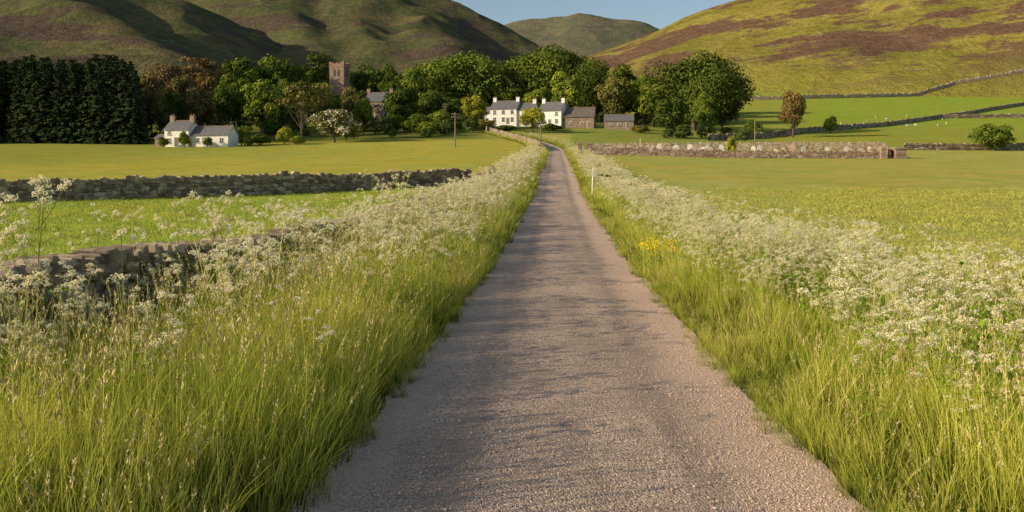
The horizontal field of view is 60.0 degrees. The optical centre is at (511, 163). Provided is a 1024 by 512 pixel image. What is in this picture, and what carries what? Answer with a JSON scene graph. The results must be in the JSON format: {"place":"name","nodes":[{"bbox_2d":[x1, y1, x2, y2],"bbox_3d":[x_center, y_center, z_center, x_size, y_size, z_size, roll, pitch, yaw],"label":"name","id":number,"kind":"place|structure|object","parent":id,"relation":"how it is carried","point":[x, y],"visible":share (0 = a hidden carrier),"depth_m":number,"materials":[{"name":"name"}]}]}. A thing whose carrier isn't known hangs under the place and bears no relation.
{"place":"outdoors","nodes":[
{"label":"outdoors","id":0,"kind":"place"},
{"bbox_2d":[0,0,309,119],"bbox_3d":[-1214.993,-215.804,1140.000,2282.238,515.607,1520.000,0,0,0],"label":"hill","id":1,"kind":"structure","parent":0,"point":[144,36],"depth_m":735.07,"materials":[{"name":"plant"}]},
{"bbox_2d":[166,0,280,55],"bbox_3d":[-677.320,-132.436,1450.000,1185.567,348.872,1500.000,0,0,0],"label":"hill","id":2,"kind":"structure","parent":0,"point":[271,46],"depth_m":1232.11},
{"bbox_2d":[184,0,547,118],"bbox_3d":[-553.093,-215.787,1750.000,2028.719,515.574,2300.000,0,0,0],"label":"hill","id":3,"kind":"structure","parent":0,"point":[401,36],"depth_m":1371.98,"materials":[{"name":"plant"}]},
{"bbox_2d":[0,92,1023,511],"bbox_3d":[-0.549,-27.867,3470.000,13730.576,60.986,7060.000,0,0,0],"label":"ground","id":4,"kind":"structure","parent":0,"point":[912,170],"depth_m":93.76,"materials":[{"name":"plant"}]},
{"bbox_2d":[0,52,151,144],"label":"spruce plantation","id":5,"kind":"object","parent":4,"relation":"on","point":[97,100],"visible":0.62,"depth_m":212.75,"materials":[{"name":"plant"}]},
{"bbox_2d":[141,93,156,132],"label":"ash tree","id":6,"kind":"object","parent":4,"relation":"on","point":[147,116],"visible":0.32,"depth_m":238.74,"materials":[{"name":"green plant"}]},
{"bbox_2d":[139,69,164,133],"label":"ash tree","id":7,"kind":"object","parent":4,"relation":"on","point":[150,82],"visible":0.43,"depth_m":259.27,"materials":[{"name":"green plant"}]},
{"bbox_2d":[148,84,169,133],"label":"ash tree","id":8,"kind":"object","parent":4,"relation":"on","point":[155,107],"visible":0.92,"depth_m":236.57,"materials":[{"name":"green plant"}]},
{"bbox_2d":[153,64,183,91],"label":"scots pine","id":9,"kind":"object","parent":4,"relation":"on","point":[166,73],"visible":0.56,"depth_m":269.76,"materials":[{"name":"brown plant"}]},
{"bbox_2d":[158,89,188,127],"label":"ash tree","id":10,"kind":"object","parent":4,"relation":"on","point":[176,104],"visible":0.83,"depth_m":238.49,"materials":[{"name":"green plant"}]},
{"bbox_2d":[169,73,196,119],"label":"ash tree","id":11,"kind":"object","parent":4,"relation":"on","point":[180,86],"visible":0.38,"depth_m":260.38,"materials":[{"name":"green plant"}]},
{"bbox_2d":[177,132,191,146],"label":"shrub","id":12,"kind":"object","parent":4,"relation":"on","point":[183,138],"visible":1,"depth_m":196.30,"materials":[{"name":"green plant"}]},
{"bbox_2d":[171,56,214,85],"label":"scots pine","id":13,"kind":"object","parent":4,"relation":"on","point":[193,70],"visible":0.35,"depth_m":280.11,"materials":[{"name":"brown plant"}]},
{"bbox_2d":[153,114,239,146],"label":"white cottage","id":14,"kind":"structure","parent":4,"relation":"on","point":[220,136],"depth_m":200.59,"materials":[{"name":"paint"}]},
{"bbox_2d":[181,86,216,125],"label":"ash tree","id":15,"kind":"object","parent":4,"relation":"on","point":[201,105],"visible":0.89,"depth_m":243.15,"materials":[{"name":"green plant"}]},
{"bbox_2d":[195,71,220,125],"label":"ash tree","id":16,"kind":"object","parent":4,"relation":"on","point":[205,83],"visible":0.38,"depth_m":268.77,"materials":[{"name":"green plant"}]},
{"bbox_2d":[196,58,226,123],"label":"scots pine","id":17,"kind":"object","parent":4,"relation":"on","point":[206,63],"visible":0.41,"depth_m":287.04,"materials":[{"name":"green plant"}]},
{"bbox_2d":[211,82,236,125],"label":"ash tree","id":18,"kind":"object","parent":4,"relation":"on","point":[223,102],"visible":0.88,"depth_m":253.18,"materials":[{"name":"green plant"}]},
{"bbox_2d":[214,59,235,125],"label":"ash tree","id":19,"kind":"object","parent":4,"relation":"on","point":[227,68],"visible":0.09,"depth_m":295.19,"materials":[{"name":"green plant"}]},
{"bbox_2d":[220,72,250,126],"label":"ash tree","id":20,"kind":"object","parent":4,"relation":"on","point":[239,100],"visible":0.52,"depth_m":260.12,"materials":[{"name":"green plant"}]},
{"bbox_2d":[0,168,471,201],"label":"drystone wall","id":21,"kind":"structure","parent":4,"relation":"on","point":[169,186],"depth_m":57.78,"materials":[{"name":"stone"}]},
{"bbox_2d":[221,57,263,121],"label":"ash tree","id":22,"kind":"object","parent":4,"relation":"on","point":[243,68],"visible":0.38,"depth_m":295.44,"materials":[{"name":"green plant"}]},
{"bbox_2d":[235,125,250,144],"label":"shrub","id":23,"kind":"object","parent":4,"relation":"on","point":[242,131],"visible":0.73,"depth_m":206.98,"materials":[{"name":"green plant"}]},
{"bbox_2d":[0,165,494,362],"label":"drystone wall","id":24,"kind":"structure","parent":4,"relation":"on","point":[106,259],"depth_m":9.96,"materials":[{"name":"stone"}]},
{"bbox_2d":[240,79,282,134],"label":"ash tree","id":25,"kind":"object","parent":4,"relation":"on","point":[261,98],"visible":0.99,"depth_m":237.32,"materials":[{"name":"green plant"}]},
{"bbox_2d":[252,133,271,145],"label":"shrub","id":26,"kind":"object","parent":4,"relation":"on","point":[260,139],"visible":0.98,"depth_m":204.32,"materials":[{"name":"green plant"}]},
{"bbox_2d":[252,54,294,119],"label":"ash tree","id":27,"kind":"object","parent":4,"relation":"on","point":[274,73],"visible":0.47,"depth_m":301.11,"materials":[{"name":"green plant"}]},
{"bbox_2d":[273,126,293,143],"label":"shrub","id":28,"kind":"object","parent":4,"relation":"on","point":[284,134],"visible":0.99,"depth_m":208.94,"materials":[{"name":"green plant"}]},
{"bbox_2d":[271,79,299,126],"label":"ash tree","id":29,"kind":"object","parent":4,"relation":"on","point":[285,114],"visible":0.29,"depth_m":260.20,"materials":[{"name":"green plant"}]},
{"bbox_2d":[280,62,311,112],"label":"ash tree","id":30,"kind":"object","parent":4,"relation":"on","point":[298,75],"visible":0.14,"depth_m":308.05,"materials":[{"name":"green plant"}]},
{"bbox_2d":[288,135,305,144],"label":"shrub","id":31,"kind":"object","parent":4,"relation":"on","point":[297,139],"visible":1,"depth_m":204.19,"materials":[{"name":"green plant"}]},
{"bbox_2d":[275,81,331,138],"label":"birch tree","id":32,"kind":"object","parent":4,"relation":"on","point":[297,90],"visible":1,"depth_m":224.08,"materials":[{"name":"green plant"}]},
{"bbox_2d":[298,65,321,124],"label":"ash tree","id":33,"kind":"object","parent":4,"relation":"on","point":[312,75],"visible":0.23,"depth_m":328.33,"materials":[{"name":"green plant"}]},
{"bbox_2d":[307,52,332,89],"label":"scots pine","id":34,"kind":"object","parent":4,"relation":"on","point":[316,64],"visible":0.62,"depth_m":333.83,"materials":[{"name":"green plant"}]},
{"bbox_2d":[305,82,337,135],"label":"birch tree","id":35,"kind":"object","parent":4,"relation":"on","point":[322,103],"visible":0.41,"depth_m":249.22,"materials":[{"name":"green plant"}]},
{"bbox_2d":[316,94,339,125],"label":"ash tree","id":36,"kind":"object","parent":4,"relation":"on","point":[334,103],"visible":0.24,"depth_m":269.32,"materials":[{"name":"green plant"}]},
{"bbox_2d":[306,109,359,142],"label":"flowering hawthorn","id":37,"kind":"object","parent":4,"relation":"on","point":[335,119],"visible":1,"depth_m":212.05,"materials":[{"name":"white plant"}]},
{"bbox_2d":[329,61,350,114],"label":"church","id":38,"kind":"structure","parent":4,"relation":"on","point":[339,77],"depth_m":310.43,"materials":[{"name":"red stone"}]},
{"bbox_2d":[340,85,367,130],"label":"ash tree","id":39,"kind":"object","parent":4,"relation":"on","point":[351,97],"visible":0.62,"depth_m":272.91,"materials":[{"name":"green plant"}]},
{"bbox_2d":[350,68,368,92],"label":"ash tree","id":40,"kind":"object","parent":4,"relation":"on","point":[357,82],"visible":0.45,"depth_m":343.01,"materials":[{"name":"green plant"}]},
{"bbox_2d":[351,97,373,133],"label":"ash tree","id":41,"kind":"object","parent":4,"relation":"on","point":[363,108],"visible":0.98,"depth_m":253.54,"materials":[{"name":"green plant"}]},
{"bbox_2d":[359,121,385,133],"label":"shrub","id":42,"kind":"object","parent":4,"relation":"on","point":[374,126],"visible":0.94,"depth_m":253.25,"materials":[{"name":"green plant"}]},
{"bbox_2d":[365,102,387,123],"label":"walls","id":43,"kind":"structure","parent":4,"relation":"on","point":[380,111],"depth_m":281.36,"materials":[{"name":"red stone"}]},
{"bbox_2d":[366,92,393,101],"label":"roof","id":44,"kind":"structure","parent":43,"relation":"on","point":[376,97],"depth_m":283.30,"materials":[{"name":"stone"}]},
{"bbox_2d":[364,63,395,91],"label":"ash tree","id":45,"kind":"object","parent":4,"relation":"on","point":[375,77],"visible":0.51,"depth_m":340.91,"materials":[{"name":"green plant"}]},
{"bbox_2d":[378,70,403,91],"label":"ash tree","id":46,"kind":"object","parent":4,"relation":"on","point":[391,79],"visible":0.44,"depth_m":332.74,"materials":[{"name":"green plant"}]},
{"bbox_2d":[379,113,405,129],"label":"shrub","id":47,"kind":"object","parent":4,"relation":"on","point":[394,120],"visible":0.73,"depth_m":260.07,"materials":[{"name":"green plant"}]},
{"bbox_2d":[381,86,423,130],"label":"ash tree","id":48,"kind":"object","parent":4,"relation":"on","point":[400,102],"visible":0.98,"depth_m":265.86,"materials":[{"name":"green plant"}]},
{"bbox_2d":[393,65,428,95],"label":"ash tree","id":49,"kind":"object","parent":4,"relation":"on","point":[414,79],"visible":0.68,"depth_m":319.00,"materials":[{"name":"green plant"}]},
{"bbox_2d":[400,113,432,133],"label":"shrub","id":50,"kind":"object","parent":4,"relation":"on","point":[415,121],"visible":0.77,"depth_m":248.12,"materials":[{"name":"green plant"}]},
{"bbox_2d":[404,56,446,98],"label":"sycamore tree","id":51,"kind":"object","parent":4,"relation":"on","point":[421,66],"visible":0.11,"depth_m":339.41,"materials":[{"name":"green plant"}]},
{"bbox_2d":[416,121,436,132],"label":"shrub","id":52,"kind":"object","parent":4,"relation":"on","point":[425,124],"visible":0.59,"depth_m":239.05,"materials":[{"name":"green plant"}]},
{"bbox_2d":[413,90,441,115],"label":"ash tree","id":53,"kind":"object","parent":4,"relation":"on","point":[429,101],"visible":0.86,"depth_m":297.41,"materials":[{"name":"green plant"}]},
{"bbox_2d":[428,109,453,121],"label":"shrub","id":54,"kind":"object","parent":4,"relation":"on","point":[443,114],"visible":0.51,"depth_m":260.32,"materials":[{"name":"green plant"}]},
{"bbox_2d":[437,97,462,118],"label":"ash tree","id":55,"kind":"object","parent":4,"relation":"on","point":[453,105],"visible":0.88,"depth_m":298.12,"materials":[{"name":"green plant"}]},
{"bbox_2d":[150,79,753,140],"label":"woodland","id":56,"kind":"object","parent":4,"relation":"on","point":[471,124],"visible":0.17,"depth_m":252.36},
{"bbox_2d":[420,49,513,121],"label":"sycamore tree","id":57,"kind":"object","parent":4,"relation":"on","point":[462,76],"visible":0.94,"depth_m":328.64,"materials":[{"name":"green plant"}]},
{"bbox_2d":[459,95,489,119],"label":"ash tree","id":58,"kind":"object","parent":4,"relation":"on","point":[474,107],"visible":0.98,"depth_m":268.40,"materials":[{"name":"yellow plant"}]},
{"bbox_2d":[477,118,496,129],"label":"shrub","id":59,"kind":"object","parent":4,"relation":"on","point":[484,122],"visible":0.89,"depth_m":260.72,"materials":[{"name":"green plant"}]},
{"bbox_2d":[482,60,524,106],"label":"sycamore tree","id":60,"kind":"object","parent":4,"relation":"on","point":[489,101],"visible":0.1,"depth_m":344.15,"materials":[{"name":"green plant"}]},
{"bbox_2d":[490,103,519,125],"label":"walls","id":61,"kind":"structure","parent":4,"relation":"on","point":[498,115],"depth_m":284.92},
{"bbox_2d":[493,110,513,121],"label":"windows","id":62,"kind":"structure","parent":61,"relation":"attached to","point":[503,118],"depth_m":284.74,"materials":[{"name":"white glass"}]},
{"bbox_2d":[489,101,520,109],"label":"roof","id":63,"kind":"structure","parent":61,"relation":"on","point":[505,105],"depth_m":286.20,"materials":[{"name":"stone"}]},
{"bbox_2d":[496,125,516,130],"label":"shrub","id":64,"kind":"object","parent":4,"relation":"on","point":[506,127],"visible":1,"depth_m":261.02,"materials":[{"name":"green plant"}]},
{"bbox_2d":[491,86,523,102],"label":"ash tree","id":65,"kind":"object","parent":4,"relation":"on","point":[513,93],"visible":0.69,"depth_m":326.64,"materials":[{"name":"green plant"}]},
{"bbox_2d":[0,130,1023,511],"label":"verge grass","id":66,"kind":"structure","parent":4,"relation":"on","point":[234,412],"depth_m":6.38,"materials":[{"name":"plant"}]},
{"bbox_2d":[0,132,1023,478],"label":"cow parsley","id":67,"kind":"object","parent":4,"relation":"on","point":[484,188],"visible":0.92,"depth_m":11.24,"materials":[{"name":"plant"}]},
{"bbox_2d":[486,126,539,145],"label":"drystone wall","id":68,"kind":"structure","parent":4,"relation":"on","point":[496,131],"depth_m":222.30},
{"bbox_2d":[28,211,1023,463],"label":"broadleaf weeds","id":69,"kind":"object","parent":4,"relation":"on","point":[974,329],"visible":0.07,"depth_m":9.37,"materials":[{"name":"plant"}]},
{"bbox_2d":[500,48,551,98],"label":"sycamore tree","id":70,"kind":"object","parent":4,"relation":"on","point":[515,64],"visible":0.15,"depth_m":342.37,"materials":[{"name":"green plant"}]},
{"bbox_2d":[517,105,537,125],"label":"walls","id":71,"kind":"structure","parent":4,"relation":"on","point":[519,113],"depth_m":283.85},
{"bbox_2d":[517,103,538,110],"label":"roof","id":72,"kind":"structure","parent":71,"relation":"on","point":[522,106],"depth_m":284.46,"materials":[{"name":"stone"}]},
{"bbox_2d":[517,107,546,132],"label":"ash tree","id":73,"kind":"object","parent":4,"relation":"on","point":[530,116],"visible":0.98,"depth_m":250.32,"materials":[{"name":"yellow plant"}]},
{"bbox_2d":[522,87,553,106],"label":"ash tree","id":74,"kind":"object","parent":4,"relation":"on","point":[540,94],"visible":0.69,"depth_m":288.14,"materials":[{"name":"green plant"}]},
{"bbox_2d":[539,123,564,130],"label":"shrub","id":75,"kind":"object","parent":4,"relation":"on","point":[550,126],"visible":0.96,"depth_m":260.81,"materials":[{"name":"green plant"}]},
{"bbox_2d":[539,103,565,127],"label":"walls","id":76,"kind":"structure","parent":4,"relation":"on","point":[552,116],"depth_m":278.88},
{"bbox_2d":[539,102,566,110],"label":"roof","id":77,"kind":"structure","parent":76,"relation":"on","point":[553,106],"depth_m":280.34,"materials":[{"name":"stone"}]},
{"bbox_2d":[513,44,611,107],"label":"sycamore tree","id":78,"kind":"object","parent":4,"relation":"on","point":[551,61],"visible":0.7,"depth_m":332.27,"materials":[{"name":"green plant"}]},
{"bbox_2d":[550,71,583,106],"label":"ash tree","id":79,"kind":"object","parent":4,"relation":"on","point":[567,89],"visible":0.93,"depth_m":309.33,"materials":[{"name":"green plant"}]},
{"bbox_2d":[563,103,596,127],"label":"stone barn","id":80,"kind":"structure","parent":4,"relation":"on","point":[580,117],"depth_m":277.56,"materials":[{"name":"brown stone"}]},
{"bbox_2d":[575,60,610,112],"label":"sycamore tree","id":81,"kind":"object","parent":4,"relation":"on","point":[588,84],"visible":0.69,"depth_m":325.16,"materials":[{"name":"green plant"}]},
{"bbox_2d":[594,75,629,113],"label":"ash tree","id":82,"kind":"object","parent":4,"relation":"on","point":[612,96],"visible":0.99,"depth_m":297.18,"materials":[{"name":"green plant"}]},
{"bbox_2d":[604,114,633,129],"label":"stone cottage","id":83,"kind":"structure","parent":4,"relation":"on","point":[620,121],"depth_m":273.82,"materials":[{"name":"stone"}]},
{"bbox_2d":[601,63,637,113],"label":"ash tree","id":84,"kind":"object","parent":4,"relation":"on","point":[621,72],"visible":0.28,"depth_m":311.31,"materials":[{"name":"green plant"}]},
{"bbox_2d":[629,125,650,132],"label":"shrub","id":85,"kind":"object","parent":4,"relation":"on","point":[642,128],"visible":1,"depth_m":260.63,"materials":[{"name":"green plant"}]},
{"bbox_2d":[627,75,657,124],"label":"ash tree","id":86,"kind":"object","parent":4,"relation":"on","point":[634,86],"visible":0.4,"depth_m":301.95,"materials":[{"name":"green plant"}]},
{"bbox_2d":[626,238,681,277],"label":"yellow wildflowers","id":87,"kind":"object","parent":4,"relation":"on","point":[653,253],"visible":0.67,"depth_m":17.97,"materials":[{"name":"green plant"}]},
{"bbox_2d":[634,83,674,126],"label":"ash tree","id":88,"kind":"object","parent":4,"relation":"on","point":[642,107],"visible":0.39,"depth_m":296.90,"materials":[{"name":"green plant"}]},
{"bbox_2d":[651,97,693,137],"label":"ash tree","id":89,"kind":"object","parent":4,"relation":"on","point":[665,115],"visible":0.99,"depth_m":242.99,"materials":[{"name":"green plant"}]},
{"bbox_2d":[640,50,759,130],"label":"sycamore tree","id":90,"kind":"object","parent":4,"relation":"on","point":[681,70],"visible":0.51,"depth_m":282.53,"materials":[{"name":"green plant"}]},
{"bbox_2d":[691,91,719,125],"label":"ash tree","id":91,"kind":"object","parent":4,"relation":"on","point":[704,110],"visible":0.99,"depth_m":263.53,"materials":[{"name":"green plant"}]},
{"bbox_2d":[678,68,749,124],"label":"sycamore tree","id":92,"kind":"object","parent":4,"relation":"on","point":[696,87],"visible":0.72,"depth_m":274.82,"materials":[{"name":"green plant"}]},
{"bbox_2d":[712,95,740,129],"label":"ash tree","id":93,"kind":"object","parent":4,"relation":"on","point":[735,115],"visible":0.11,"depth_m":283.97,"materials":[{"name":"green plant"}]},
{"bbox_2d":[725,135,737,150],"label":"shrub","id":94,"kind":"object","parent":4,"relation":"on","point":[732,143],"visible":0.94,"depth_m":149.59,"materials":[{"name":"green plant"}]},
{"bbox_2d":[587,147,879,158],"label":"churchyard wall","id":95,"kind":"structure","parent":4,"relation":"on","point":[720,153],"depth_m":139.89,"materials":[{"name":"stone"}]},
{"bbox_2d":[592,141,881,149],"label":"churchyard wall","id":96,"kind":"structure","parent":4,"relation":"on","point":[766,145],"depth_m":171.36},
{"bbox_2d":[738,120,764,132],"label":"shrub","id":97,"kind":"object","parent":4,"relation":"on","point":[749,124],"visible":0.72,"depth_m":260.43,"materials":[{"name":"green plant"}]},
{"bbox_2d":[776,89,806,136],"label":"ash tree","id":98,"kind":"object","parent":4,"relation":"on","point":[793,108],"visible":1,"depth_m":260.48,"materials":[{"name":"brown plant"}]},
{"bbox_2d":[823,116,838,132],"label":"shrub","id":99,"kind":"object","parent":4,"relation":"on","point":[830,123],"visible":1,"depth_m":288.92,"materials":[{"name":"green plant"}]},
{"bbox_2d":[708,102,1023,140],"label":"drystone wall","id":100,"kind":"structure","parent":4,"relation":"on","point":[720,136],"depth_m":315.88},
{"bbox_2d":[878,147,886,158],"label":"gate pillar","id":101,"kind":"structure","parent":4,"relation":"on","point":[883,152],"depth_m":138.21,"materials":[{"name":"beige stone"}]},
{"bbox_2d":[750,69,1023,99],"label":"drystone wall","id":102,"kind":"structure","parent":4,"relation":"on","point":[866,95],"depth_m":573.96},
{"bbox_2d":[890,147,907,157],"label":"gate pillar","id":103,"kind":"structure","parent":4,"relation":"on","point":[898,152],"depth_m":138.16,"materials":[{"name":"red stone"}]},
{"bbox_2d":[904,142,1023,149],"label":"drystone wall","id":104,"kind":"structure","parent":4,"relation":"on","point":[944,146],"depth_m":173.45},
{"bbox_2d":[941,113,1023,117],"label":"drystone wall","id":105,"kind":"structure","parent":4,"relation":"on","point":[1012,115],"depth_m":392.32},
{"bbox_2d":[967,123,1016,150],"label":"shrub","id":106,"kind":"object","parent":4,"relation":"on","point":[988,135],"visible":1,"depth_m":170.97,"materials":[{"name":"green plant"}]},
{"bbox_2d":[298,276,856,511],"bbox_3d":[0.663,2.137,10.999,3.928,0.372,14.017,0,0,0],"label":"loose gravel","id":107,"kind":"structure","parent":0,"point":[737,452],"depth_m":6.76,"materials":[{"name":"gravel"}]},
{"bbox_2d":[286,127,871,511],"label":"road","id":108,"kind":"structure","parent":0,"point":[560,235],"depth_m":7.32,"materials":[{"name":"asphalt"}]},
{"bbox_2d":[504,13,659,56],"bbox_3d":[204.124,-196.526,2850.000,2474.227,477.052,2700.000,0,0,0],"label":"hill","id":109,"kind":"structure","parent":0,"point":[582,34],"depth_m":2368.94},
{"bbox_2d":[452,0,734,28],"label":"sky","id":110,"kind":"structure","parent":0,"point":[659,14],"materials":[{"name":"blue"}]},
{"bbox_2d":[582,0,1023,97],"bbox_3d":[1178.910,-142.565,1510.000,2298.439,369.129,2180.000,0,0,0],"label":"hill","id":111,"kind":"structure","parent":0,"point":[844,47],"depth_m":726.75,"materials":[{"name":"plant"}]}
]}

